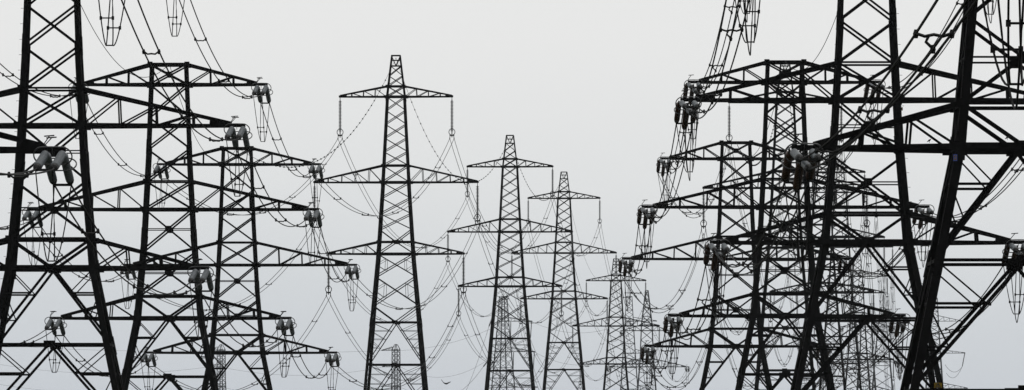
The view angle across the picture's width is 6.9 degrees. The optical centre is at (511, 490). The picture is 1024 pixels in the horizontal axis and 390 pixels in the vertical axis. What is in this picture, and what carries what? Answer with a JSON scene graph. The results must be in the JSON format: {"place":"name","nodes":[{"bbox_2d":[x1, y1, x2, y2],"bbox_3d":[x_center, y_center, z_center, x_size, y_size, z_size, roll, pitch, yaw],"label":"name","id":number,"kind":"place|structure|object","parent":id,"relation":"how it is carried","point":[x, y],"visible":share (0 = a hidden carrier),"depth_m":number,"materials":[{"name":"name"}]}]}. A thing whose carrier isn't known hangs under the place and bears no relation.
{"place":"outdoors","nodes":[
{"label":"outdoors","id":0,"kind":"place"},
{"bbox_2d":[0,0,1023,389],"label":"sky","id":1,"kind":"structure","parent":0,"point":[589,90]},
{"bbox_3d":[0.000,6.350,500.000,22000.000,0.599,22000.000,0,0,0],"label":"ground","id":2,"kind":"structure","parent":0,"visible":0},
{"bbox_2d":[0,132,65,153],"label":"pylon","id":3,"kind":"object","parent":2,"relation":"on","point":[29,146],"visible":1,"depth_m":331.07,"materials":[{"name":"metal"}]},
{"bbox_2d":[33,135,76,185],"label":"tension insulator","id":4,"kind":"object","parent":3,"relation":"attached to","point":[45,158],"visible":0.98,"depth_m":330.90,"materials":[{"name":"grey ceramic"}]},
{"bbox_2d":[0,169,52,178],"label":"power line","id":5,"kind":"object","parent":4,"relation":"attached to","point":[18,174],"visible":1,"depth_m":310.75,"materials":[{"name":"metal"}]},
{"bbox_2d":[35,171,71,261],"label":"jumper loop","id":6,"kind":"object","parent":4,"relation":"hanging from","point":[50,233],"visible":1,"depth_m":330.22,"materials":[{"name":"metal"}]},
{"bbox_2d":[55,185,201,294],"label":"power line","id":7,"kind":"object","parent":4,"relation":"attached to","point":[97,231],"visible":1,"depth_m":376.59,"materials":[{"name":"metal"}]},
{"bbox_2d":[0,0,245,389],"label":"pylon","id":8,"kind":"object","parent":2,"relation":"on","point":[10,267],"visible":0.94,"depth_m":491.86,"materials":[{"name":"metal"}]},
{"bbox_2d":[187,258,215,291],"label":"tension insulator","id":9,"kind":"object","parent":8,"relation":"attached to","point":[206,276],"visible":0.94,"depth_m":492.82,"materials":[{"name":"grey ceramic"}]},
{"bbox_2d":[190,283,211,338],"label":"jumper loop","id":10,"kind":"object","parent":9,"relation":"hanging from","point":[202,326],"visible":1,"depth_m":492.72,"materials":[{"name":"metal"}]},
{"bbox_2d":[202,291,285,346],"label":"power line","id":11,"kind":"object","parent":9,"relation":"attached to","point":[243,345],"visible":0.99,"depth_m":542.98,"materials":[{"name":"metal"}]},
{"bbox_2d":[224,116,252,149],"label":"tension insulator","id":12,"kind":"object","parent":8,"relation":"attached to","point":[230,133],"visible":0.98,"depth_m":492.87,"materials":[{"name":"grey ceramic"}]},
{"bbox_2d":[226,141,247,196],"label":"jumper loop","id":13,"kind":"object","parent":12,"relation":"hanging from","point":[239,184],"visible":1,"depth_m":492.99,"materials":[{"name":"metal"}]},
{"bbox_2d":[237,150,313,226],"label":"power line","id":14,"kind":"object","parent":12,"relation":"attached to","point":[263,187],"visible":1,"depth_m":537.84,"materials":[{"name":"metal"}]},
{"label":"tension insulator","id":15,"kind":"object","parent":8,"relation":"attached to","visible":0},
{"bbox_2d":[179,0,262,98],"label":"power line","id":16,"kind":"object","parent":15,"relation":"attached to","point":[228,80],"visible":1,"depth_m":545.82,"materials":[{"name":"metal"}]},
{"bbox_2d":[32,62,318,389],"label":"pylon","id":17,"kind":"object","parent":2,"relation":"on","point":[138,296],"visible":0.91,"depth_m":645.05,"materials":[{"name":"metal"}]},
{"bbox_2d":[22,202,43,227],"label":"tension insulator","id":18,"kind":"object","parent":17,"relation":"attached to","point":[29,215],"visible":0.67,"depth_m":645.40,"materials":[{"name":"grey ceramic"}]},
{"bbox_2d":[44,311,66,335],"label":"tension insulator","id":19,"kind":"object","parent":17,"relation":"attached to","point":[57,324],"visible":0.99,"depth_m":645.72,"materials":[{"name":"grey ceramic"}]},
{"bbox_2d":[251,77,272,103],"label":"tension insulator","id":20,"kind":"object","parent":17,"relation":"attached to","point":[265,91],"visible":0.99,"depth_m":646.91,"materials":[{"name":"grey ceramic"}]},
{"bbox_2d":[261,104,316,177],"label":"power line","id":21,"kind":"object","parent":20,"relation":"attached to","point":[306,176],"visible":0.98,"depth_m":698.15,"materials":[{"name":"metal"}]},
{"bbox_2d":[275,311,296,335],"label":"tension insulator","id":22,"kind":"object","parent":17,"relation":"attached to","point":[281,326],"visible":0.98,"depth_m":645.75,"materials":[{"name":"grey ceramic"}]},
{"bbox_2d":[303,202,323,227],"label":"tension insulator","id":23,"kind":"object","parent":17,"relation":"attached to","point":[317,215],"visible":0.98,"depth_m":645.71,"materials":[{"name":"grey ceramic"}]},
{"bbox_2d":[208,344,225,389],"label":"pylon","id":24,"kind":"object","parent":2,"relation":"on","point":[217,364],"visible":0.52,"depth_m":2666.52,"materials":[{"name":"metal"}]},
{"bbox_2d":[125,146,356,389],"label":"pylon","id":25,"kind":"object","parent":2,"relation":"on","point":[220,242],"visible":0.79,"depth_m":800.62,"materials":[{"name":"metal"}]},
{"bbox_2d":[308,158,324,179],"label":"tension insulator","id":26,"kind":"object","parent":25,"relation":"attached to","point":[313,171],"visible":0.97,"depth_m":801.44,"materials":[{"name":"grey ceramic"}]},
{"bbox_2d":[381,344,400,389],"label":"pylon","id":27,"kind":"object","parent":2,"relation":"on","point":[397,362],"visible":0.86,"depth_m":2539.65,"materials":[{"name":"metal"}]},
{"bbox_2d":[313,55,478,389],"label":"pylon","id":28,"kind":"object","parent":2,"relation":"on","point":[379,254],"visible":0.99,"depth_m":1065.51,"materials":[{"name":"metal"}]},
{"bbox_2d":[312,183,316,223],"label":"suspension insulator","id":29,"kind":"object","parent":28,"relation":"hanging from","point":[315,202],"visible":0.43,"depth_m":1066.98,"materials":[{"name":"grey glass"}]},
{"bbox_2d":[129,224,316,310],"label":"power line","id":30,"kind":"object","parent":29,"relation":"hanging from","point":[243,299],"visible":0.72,"depth_m":955.53,"materials":[{"name":"metal"}]},
{"bbox_2d":[325,257,331,295],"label":"suspension insulator","id":31,"kind":"object","parent":28,"relation":"hanging from","point":[328,278],"visible":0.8,"depth_m":1066.94,"materials":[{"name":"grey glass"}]},
{"bbox_2d":[149,296,330,389],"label":"power line","id":32,"kind":"object","parent":31,"relation":"hanging from","point":[272,369],"visible":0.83,"depth_m":969.59,"materials":[{"name":"metal"}]},
{"bbox_2d":[337,100,342,138],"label":"suspension insulator","id":33,"kind":"object","parent":28,"relation":"hanging from","point":[340,118],"visible":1,"depth_m":1066.89,"materials":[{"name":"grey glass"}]},
{"bbox_2d":[166,139,341,215],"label":"power line","id":34,"kind":"object","parent":33,"relation":"hanging from","point":[230,214],"visible":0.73,"depth_m":960.38,"materials":[{"name":"metal"}]},
{"bbox_2d":[449,100,454,138],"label":"suspension insulator","id":35,"kind":"object","parent":28,"relation":"hanging from","point":[451,119],"visible":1,"depth_m":1066.30,"materials":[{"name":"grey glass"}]},
{"bbox_2d":[316,139,453,215],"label":"power line","id":36,"kind":"object","parent":35,"relation":"hanging from","point":[392,211],"visible":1,"depth_m":924.51,"materials":[{"name":"metal"}]},
{"bbox_2d":[450,139,553,254],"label":"power line","id":37,"kind":"object","parent":35,"relation":"hanging from","point":[483,219],"visible":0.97,"depth_m":1176.48,"materials":[{"name":"metal"}]},
{"bbox_2d":[460,255,466,295],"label":"suspension insulator","id":38,"kind":"object","parent":28,"relation":"hanging from","point":[463,276],"visible":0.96,"depth_m":1066.23,"materials":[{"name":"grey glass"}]},
{"bbox_2d":[332,296,465,389],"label":"power line","id":39,"kind":"object","parent":38,"relation":"hanging from","point":[415,372],"visible":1,"depth_m":939.50,"materials":[{"name":"metal"}]},
{"bbox_2d":[461,296,562,387],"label":"power line","id":40,"kind":"object","parent":38,"relation":"hanging from","point":[491,359],"visible":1,"depth_m":1186.88,"materials":[{"name":"metal"}]},
{"bbox_2d":[474,183,480,224],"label":"suspension insulator","id":41,"kind":"object","parent":28,"relation":"hanging from","point":[477,202],"visible":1,"depth_m":1066.16,"materials":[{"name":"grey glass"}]},
{"bbox_2d":[352,224,479,309],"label":"power line","id":42,"kind":"object","parent":41,"relation":"hanging from","point":[396,308],"visible":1,"depth_m":940.01,"materials":[{"name":"metal"}]},
{"bbox_2d":[476,226,573,322],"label":"power line","id":43,"kind":"object","parent":41,"relation":"hanging from","point":[505,292],"visible":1,"depth_m":1169.31,"materials":[{"name":"metal"}]},
{"bbox_2d":[447,135,572,389],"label":"pylon","id":44,"kind":"object","parent":2,"relation":"on","point":[523,285],"visible":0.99,"depth_m":1400.40,"materials":[{"name":"metal"}]},
{"bbox_2d":[491,296,537,389],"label":"pylon","id":45,"kind":"object","parent":2,"relation":"on","point":[505,351],"visible":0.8,"depth_m":2437.96,"materials":[{"name":"metal"}]},
{"bbox_2d":[511,172,616,389],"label":"pylon","id":46,"kind":"object","parent":2,"relation":"on","point":[553,297],"visible":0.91,"depth_m":1667.92,"materials":[{"name":"metal"}]},
{"bbox_2d":[572,258,659,389],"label":"pylon","id":47,"kind":"object","parent":2,"relation":"on","point":[605,363],"visible":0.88,"depth_m":2011.23,"materials":[{"name":"metal"}]},
{"bbox_2d":[620,296,655,389],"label":"pylon","id":48,"kind":"object","parent":2,"relation":"on","point":[635,353],"visible":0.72,"depth_m":2436.70,"materials":[{"name":"metal"}]},
{"bbox_2d":[611,290,684,389],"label":"pylon","id":49,"kind":"object","parent":2,"relation":"on","point":[641,338],"visible":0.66,"depth_m":2227.82,"materials":[{"name":"metal"}]},
{"bbox_2d":[623,140,850,389],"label":"pylon","id":50,"kind":"object","parent":2,"relation":"on","point":[712,328],"visible":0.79,"depth_m":803.62,"materials":[{"name":"metal"}]},
{"bbox_2d":[618,253,634,276],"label":"tension insulator","id":51,"kind":"object","parent":50,"relation":"attached to","point":[624,263],"visible":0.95,"depth_m":805.17,"materials":[{"name":"grey ceramic"}]},
{"bbox_2d":[640,340,656,363],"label":"tension insulator","id":52,"kind":"object","parent":50,"relation":"attached to","point":[646,350],"visible":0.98,"depth_m":804.80,"materials":[{"name":"grey ceramic"}]},
{"bbox_2d":[642,305,717,389],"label":"power line","id":53,"kind":"object","parent":52,"relation":"attached to","point":[699,364],"visible":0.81,"depth_m":930.47,"materials":[{"name":"metal"}]},
{"bbox_2d":[656,153,672,176],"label":"tension insulator","id":54,"kind":"object","parent":50,"relation":"attached to","point":[660,161],"visible":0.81,"depth_m":805.67,"materials":[{"name":"grey ceramic"}]},
{"bbox_2d":[702,65,867,389],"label":"pylon","id":55,"kind":"object","parent":2,"relation":"on","point":[766,280],"visible":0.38,"depth_m":1065.30,"materials":[{"name":"metal"}]},
{"bbox_2d":[700,189,706,229],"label":"suspension insulator","id":56,"kind":"object","parent":55,"relation":"hanging from","point":[703,216],"visible":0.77,"depth_m":1067.10,"materials":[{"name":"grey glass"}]},
{"bbox_2d":[620,230,705,312],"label":"power line","id":57,"kind":"object","parent":56,"relation":"hanging from","point":[655,308],"visible":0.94,"depth_m":937.74,"materials":[{"name":"metal"}]},
{"bbox_2d":[726,103,732,140],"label":"suspension insulator","id":58,"kind":"object","parent":55,"relation":"hanging from","point":[729,122],"visible":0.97,"depth_m":1066.92,"materials":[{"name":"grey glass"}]},
{"bbox_2d":[658,144,731,217],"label":"power line","id":59,"kind":"object","parent":58,"relation":"hanging from","point":[704,204],"visible":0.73,"depth_m":913.55,"materials":[{"name":"metal"}]},
{"bbox_2d":[850,265,855,300],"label":"suspension insulator","id":60,"kind":"object","parent":55,"relation":"hanging from","point":[852,286],"visible":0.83,"depth_m":1066.16,"materials":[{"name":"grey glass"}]},
{"bbox_2d":[851,307,874,389],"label":"power line","id":61,"kind":"object","parent":60,"relation":"hanging from","point":[859,356],"visible":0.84,"depth_m":1167.98,"materials":[{"name":"metal"}]},
{"bbox_2d":[864,195,869,229],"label":"suspension insulator","id":62,"kind":"object","parent":55,"relation":"hanging from","point":[866,203],"visible":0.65,"depth_m":1066.08,"materials":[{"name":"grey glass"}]},
{"bbox_2d":[840,230,868,311],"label":"power line","id":63,"kind":"object","parent":62,"relation":"hanging from","point":[861,285],"visible":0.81,"depth_m":980.78,"materials":[{"name":"metal"}]},
{"bbox_2d":[641,59,929,389],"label":"pylon","id":64,"kind":"object","parent":2,"relation":"on","point":[761,206],"visible":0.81,"depth_m":645.05,"materials":[{"name":"metal"}]},
{"bbox_2d":[637,199,657,229],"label":"tension insulator","id":65,"kind":"object","parent":64,"relation":"attached to","point":[651,212],"visible":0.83,"depth_m":646.94,"materials":[{"name":"grey ceramic"}]},
{"bbox_2d":[625,225,650,277],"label":"power line","id":66,"kind":"object","parent":65,"relation":"attached to","point":[634,270],"visible":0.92,"depth_m":689.07,"materials":[{"name":"metal"}]},
{"bbox_2d":[638,214,654,268],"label":"jumper loop","id":67,"kind":"object","parent":65,"relation":"hanging from","point":[645,252],"visible":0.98,"depth_m":645.13,"materials":[{"name":"metal"}]},
{"bbox_2d":[663,308,683,337],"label":"tension insulator","id":68,"kind":"object","parent":64,"relation":"attached to","point":[669,319],"visible":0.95,"depth_m":646.17,"materials":[{"name":"grey ceramic"}]},
{"bbox_2d":[665,323,680,379],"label":"jumper loop","id":69,"kind":"object","parent":68,"relation":"hanging from","point":[671,363],"visible":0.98,"depth_m":645.36,"materials":[{"name":"metal"}]},
{"bbox_2d":[683,75,703,105],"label":"tension insulator","id":70,"kind":"object","parent":64,"relation":"attached to","point":[689,85],"visible":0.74,"depth_m":645.99,"materials":[{"name":"grey ceramic"}]},
{"bbox_2d":[888,308,909,337],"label":"tension insulator","id":71,"kind":"object","parent":64,"relation":"attached to","point":[897,328],"visible":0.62,"depth_m":647.54,"materials":[{"name":"grey ceramic"}]},
{"bbox_2d":[831,333,901,374],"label":"power line","id":72,"kind":"object","parent":71,"relation":"attached to","point":[856,368],"visible":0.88,"depth_m":706.11,"materials":[{"name":"metal"}]},
{"bbox_2d":[912,200,933,229],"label":"tension insulator","id":73,"kind":"object","parent":64,"relation":"attached to","point":[929,211],"visible":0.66,"depth_m":645.74,"materials":[{"name":"grey ceramic"}]},
{"bbox_2d":[849,225,925,278],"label":"power line","id":74,"kind":"object","parent":73,"relation":"attached to","point":[900,259],"visible":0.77,"depth_m":721.67,"materials":[{"name":"metal"}]},
{"bbox_2d":[923,159,1023,220],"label":"power line","id":75,"kind":"object","parent":73,"relation":"attached to","point":[1015,172],"visible":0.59,"depth_m":545.32,"materials":[{"name":"metal"}]},
{"bbox_2d":[763,152,884,389],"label":"pylon","id":76,"kind":"object","parent":2,"relation":"on","point":[835,291],"visible":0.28,"depth_m":1400.22,"materials":[{"name":"metal"}]},
{"bbox_2d":[802,166,892,389],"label":"pylon","id":77,"kind":"object","parent":2,"relation":"on","point":[838,285],"visible":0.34,"depth_m":1667.50,"materials":[{"name":"metal"}]},
{"bbox_2d":[680,0,1023,389],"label":"pylon","id":78,"kind":"object","parent":2,"relation":"on","point":[824,242],"visible":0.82,"depth_m":491.88,"materials":[{"name":"metal"}]},
{"bbox_2d":[674,90,701,130],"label":"tension insulator","id":79,"kind":"object","parent":78,"relation":"attached to","point":[679,105],"visible":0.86,"depth_m":493.95,"materials":[{"name":"grey ceramic"}]},
{"bbox_2d":[645,125,690,223],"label":"power line","id":80,"kind":"object","parent":79,"relation":"attached to","point":[659,203],"visible":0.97,"depth_m":537.27,"materials":[{"name":"metal"}]},
{"bbox_2d":[676,108,697,180],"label":"jumper loop","id":81,"kind":"object","parent":79,"relation":"hanging from","point":[690,160],"visible":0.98,"depth_m":492.23,"materials":[{"name":"metal"}]},
{"bbox_2d":[685,0,749,120],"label":"power line","id":82,"kind":"object","parent":79,"relation":"attached to","point":[720,94],"visible":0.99,"depth_m":381.29,"materials":[{"name":"metal"}]},
{"bbox_2d":[703,233,730,271],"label":"tension insulator","id":83,"kind":"object","parent":78,"relation":"attached to","point":[713,248],"visible":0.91,"depth_m":493.91,"materials":[{"name":"grey ceramic"}]},
{"bbox_2d":[671,267,719,339],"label":"power line","id":84,"kind":"object","parent":83,"relation":"attached to","point":[699,328],"visible":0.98,"depth_m":536.56,"materials":[{"name":"metal"}]},
{"bbox_2d":[705,252,727,324],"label":"jumper loop","id":85,"kind":"object","parent":83,"relation":"hanging from","point":[720,303],"visible":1,"depth_m":492.49,"materials":[{"name":"metal"}]},
{"bbox_2d":[1002,233,1023,271],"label":"tension insulator","id":86,"kind":"object","parent":78,"relation":"attached to","point":[1012,247],"visible":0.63,"depth_m":492.86,"materials":[{"name":"grey ceramic"}]},
{"bbox_2d":[899,266,1010,339],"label":"power line","id":87,"kind":"object","parent":86,"relation":"attached to","point":[949,330],"visible":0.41,"depth_m":539.32,"materials":[{"name":"metal"}]},
{"bbox_2d":[1003,266,1023,322],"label":"jumper loop","id":88,"kind":"object","parent":86,"relation":"hanging from","point":[1019,294],"visible":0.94,"depth_m":493.63,"materials":[{"name":"metal"}]},
{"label":"tension insulator","id":89,"kind":"object","parent":78,"relation":"attached to","visible":0},
{"bbox_2d":[691,0,740,93],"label":"power line","id":90,"kind":"object","parent":89,"relation":"attached to","point":[717,65],"visible":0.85,"depth_m":559.71,"materials":[{"name":"metal"}]},
{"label":"tension insulator","id":91,"kind":"object","parent":78,"relation":"attached to","visible":0},
{"bbox_2d":[878,0,962,93],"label":"power line","id":92,"kind":"object","parent":91,"relation":"attached to","point":[929,66],"visible":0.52,"depth_m":553.53,"materials":[{"name":"metal"}]},
{"bbox_2d":[827,255,893,389],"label":"pylon","id":93,"kind":"object","parent":2,"relation":"on","point":[865,337],"visible":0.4,"depth_m":2010.85,"materials":[{"name":"metal"}]},
{"bbox_2d":[834,322,888,389],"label":"pylon","id":94,"kind":"object","parent":2,"relation":"on","point":[865,379],"visible":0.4,"depth_m":2307.14,"materials":[{"name":"metal"}]},
{"bbox_2d":[859,307,892,389],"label":"pylon","id":95,"kind":"object","parent":2,"relation":"on","point":[889,364],"visible":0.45,"depth_m":2268.24,"materials":[{"name":"metal"}]},
{"bbox_2d":[791,0,1023,389],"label":"pylon","id":96,"kind":"object","parent":2,"relation":"on","point":[960,108],"visible":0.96,"depth_m":329.38,"materials":[{"name":"metal"}]},
{"bbox_2d":[781,133,823,192],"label":"tension insulator","id":97,"kind":"object","parent":96,"relation":"attached to","point":[809,162],"visible":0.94,"depth_m":332.12,"materials":[{"name":"grey ceramic"}]},
{"bbox_2d":[715,183,807,274],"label":"power line","id":98,"kind":"object","parent":97,"relation":"attached to","point":[770,220],"visible":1,"depth_m":375.71,"materials":[{"name":"metal"}]},
{"bbox_2d":[784,160,819,272],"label":"jumper loop","id":99,"kind":"object","parent":97,"relation":"hanging from","point":[804,240],"visible":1,"depth_m":330.21,"materials":[{"name":"metal"}]},
{"bbox_2d":[925,298,967,388],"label":"pylon","id":100,"kind":"object","parent":2,"relation":"on","point":[938,320],"visible":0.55,"depth_m":2437.01,"materials":[{"name":"metal"}]},
{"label":"pylon","id":101,"kind":"object","parent":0,"visible":0},
{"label":"tension insulator","id":102,"kind":"object","parent":101,"relation":"attached to","visible":0},
{"bbox_2d":[800,0,977,169],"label":"power line","id":103,"kind":"object","parent":102,"relation":"attached to","point":[916,34],"visible":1,"depth_m":229.71,"materials":[{"name":"metal"}]},
{"bbox_2d":[982,0,1023,109],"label":"jumper loop","id":104,"kind":"object","parent":102,"relation":"hanging from","point":[1008,49],"visible":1,"depth_m":177.00,"materials":[{"name":"metal"}]},
{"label":"tension insulator","id":105,"kind":"object","parent":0,"visible":0},
{"bbox_2d":[98,0,124,45],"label":"jumper loop","id":106,"kind":"object","parent":105,"relation":"hanging from","point":[108,18],"visible":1,"depth_m":330.88,"materials":[{"name":"metal"}]},
{"bbox_2d":[121,0,237,141],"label":"power line","id":107,"kind":"object","parent":105,"relation":"attached to","point":[181,115],"visible":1,"depth_m":383.41,"materials":[{"name":"metal"}]},
{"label":"tension insulator","id":108,"kind":"object","parent":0,"visible":0},
{"bbox_2d":[735,0,760,55],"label":"jumper loop","id":109,"kind":"object","parent":108,"relation":"hanging from","point":[751,25],"visible":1,"depth_m":331.12,"materials":[{"name":"metal"}]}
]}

